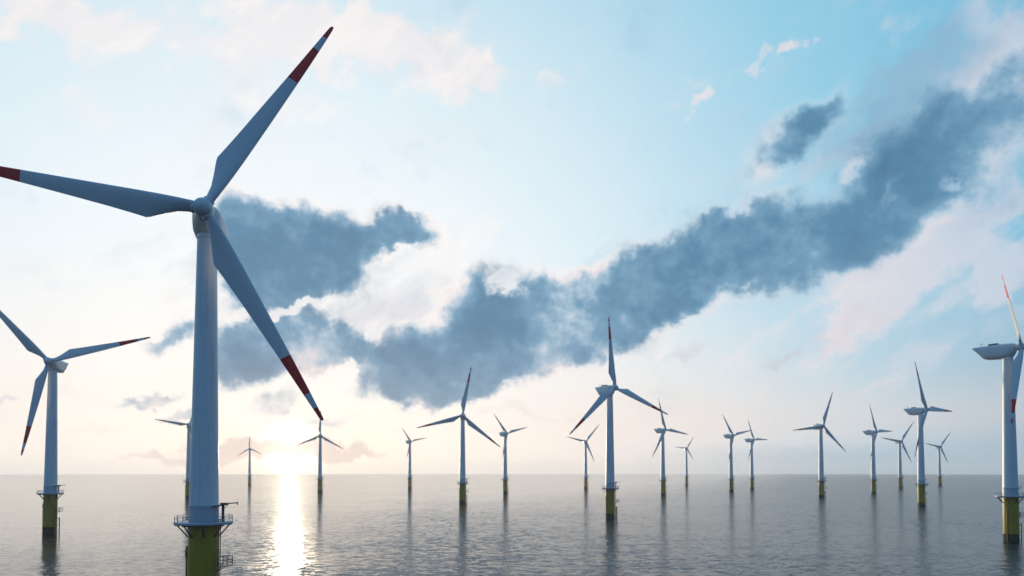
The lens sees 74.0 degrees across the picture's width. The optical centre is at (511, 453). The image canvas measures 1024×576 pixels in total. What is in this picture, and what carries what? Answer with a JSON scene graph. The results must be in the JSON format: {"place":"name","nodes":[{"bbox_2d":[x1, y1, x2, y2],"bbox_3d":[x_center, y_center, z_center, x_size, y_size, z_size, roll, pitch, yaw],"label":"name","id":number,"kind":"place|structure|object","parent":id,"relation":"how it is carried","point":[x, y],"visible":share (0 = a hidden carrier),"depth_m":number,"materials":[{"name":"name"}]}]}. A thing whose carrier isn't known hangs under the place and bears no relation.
{"place":"outdoors","nodes":[
{"label":"outdoors","id":0,"kind":"place"},
{"bbox_2d":[0,474,1023,575],"bbox_3d":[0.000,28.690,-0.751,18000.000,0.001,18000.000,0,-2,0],"label":"sea","id":1,"kind":"structure","parent":0,"point":[525,525],"depth_m":356.65,"materials":[{"name":"grey liquid"}]},
{"bbox_2d":[0,310,150,533],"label":"wind turbine","id":2,"kind":"object","parent":1,"relation":"in","point":[53,367],"visible":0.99,"depth_m":317.24,"materials":[{"name":"white paint"}]},
{"bbox_2d":[0,26,333,575],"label":"wind turbine","id":3,"kind":"object","parent":1,"relation":"in","point":[203,523],"visible":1,"depth_m":134.08,"materials":[{"name":"white paint"}]},
{"bbox_2d":[155,417,191,497],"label":"wind turbine","id":4,"kind":"object","parent":1,"relation":"in","point":[187,481],"visible":0.58,"depth_m":740.12,"materials":[{"name":"white paint"}]},
{"bbox_2d":[238,438,260,484],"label":"wind turbine","id":5,"kind":"object","parent":1,"relation":"in","point":[249,476],"visible":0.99,"depth_m":1505.58,"materials":[{"name":"white paint"}]},
{"bbox_2d":[298,420,342,491],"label":"wind turbine","id":6,"kind":"object","parent":1,"relation":"in","point":[320,476],"visible":0.97,"depth_m":959.88,"materials":[{"name":"white paint"}]},
{"bbox_2d":[402,428,424,488],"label":"wind turbine","id":7,"kind":"object","parent":1,"relation":"in","point":[409,441],"visible":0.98,"depth_m":1148.20,"materials":[{"name":"white paint"}]},
{"bbox_2d":[417,369,499,502],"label":"wind turbine","id":8,"kind":"object","parent":1,"relation":"in","point":[463,479],"visible":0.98,"depth_m":620.74,"materials":[{"name":"white paint"}]},
{"bbox_2d":[494,414,526,492],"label":"wind turbine","id":9,"kind":"object","parent":1,"relation":"in","point":[504,458],"visible":0.98,"depth_m":908.94,"materials":[{"name":"white paint"}]},
{"bbox_2d":[569,425,598,488],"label":"wind turbine","id":10,"kind":"object","parent":1,"relation":"in","point":[585,462],"visible":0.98,"depth_m":1148.90,"materials":[{"name":"white paint"}]},
{"bbox_2d":[570,317,667,518],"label":"wind turbine","id":11,"kind":"object","parent":1,"relation":"in","point":[604,392],"visible":0.97,"depth_m":415.92,"materials":[{"name":"white paint"}]},
{"bbox_2d":[652,398,687,494],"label":"wind turbine","id":12,"kind":"object","parent":1,"relation":"in","point":[662,431],"visible":0.98,"depth_m":832.78,"materials":[{"name":"white paint"}]},
{"bbox_2d":[678,437,693,484],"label":"wind turbine","id":13,"kind":"object","parent":1,"relation":"in","point":[686,476],"visible":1,"depth_m":1480.00,"materials":[{"name":"white paint"}]},
{"bbox_2d":[722,414,750,491],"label":"wind turbine","id":14,"kind":"object","parent":1,"relation":"in","point":[730,437],"visible":0.98,"depth_m":963.48,"materials":[{"name":"white paint"}]},
{"bbox_2d":[744,421,767,489],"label":"wind turbine","id":15,"kind":"object","parent":1,"relation":"in","point":[752,478],"visible":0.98,"depth_m":1091.10,"materials":[{"name":"white paint"}]},
{"bbox_2d":[793,392,845,497],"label":"wind turbine","id":16,"kind":"object","parent":1,"relation":"in","point":[821,481],"visible":1,"depth_m":758.30,"materials":[{"name":"white paint"}]},
{"bbox_2d":[863,404,891,493],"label":"wind turbine","id":17,"kind":"object","parent":1,"relation":"in","point":[872,433],"visible":0.95,"depth_m":873.03,"materials":[{"name":"white paint"}]},
{"bbox_2d":[884,423,912,488],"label":"wind turbine","id":18,"kind":"object","parent":1,"relation":"in","point":[900,476],"visible":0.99,"depth_m":1143.12,"materials":[{"name":"white paint"}]},
{"bbox_2d":[904,363,952,506],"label":"wind turbine","id":19,"kind":"object","parent":1,"relation":"in","point":[921,413],"visible":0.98,"depth_m":562.71,"materials":[{"name":"white paint"}]},
{"bbox_2d":[925,432,950,485],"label":"wind turbine","id":20,"kind":"object","parent":1,"relation":"in","point":[940,476],"visible":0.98,"depth_m":1386.01,"materials":[{"name":"white paint"}]},
{"bbox_2d":[972,275,1023,541],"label":"wind turbine","id":21,"kind":"object","parent":1,"relation":"in","point":[1010,496],"visible":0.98,"depth_m":280.49,"materials":[{"name":"white paint"}]},
{"bbox_2d":[0,0,1023,473],"label":"sky","id":22,"kind":"structure","parent":0,"point":[771,209],"materials":[{"name":"blue"}]}
]}

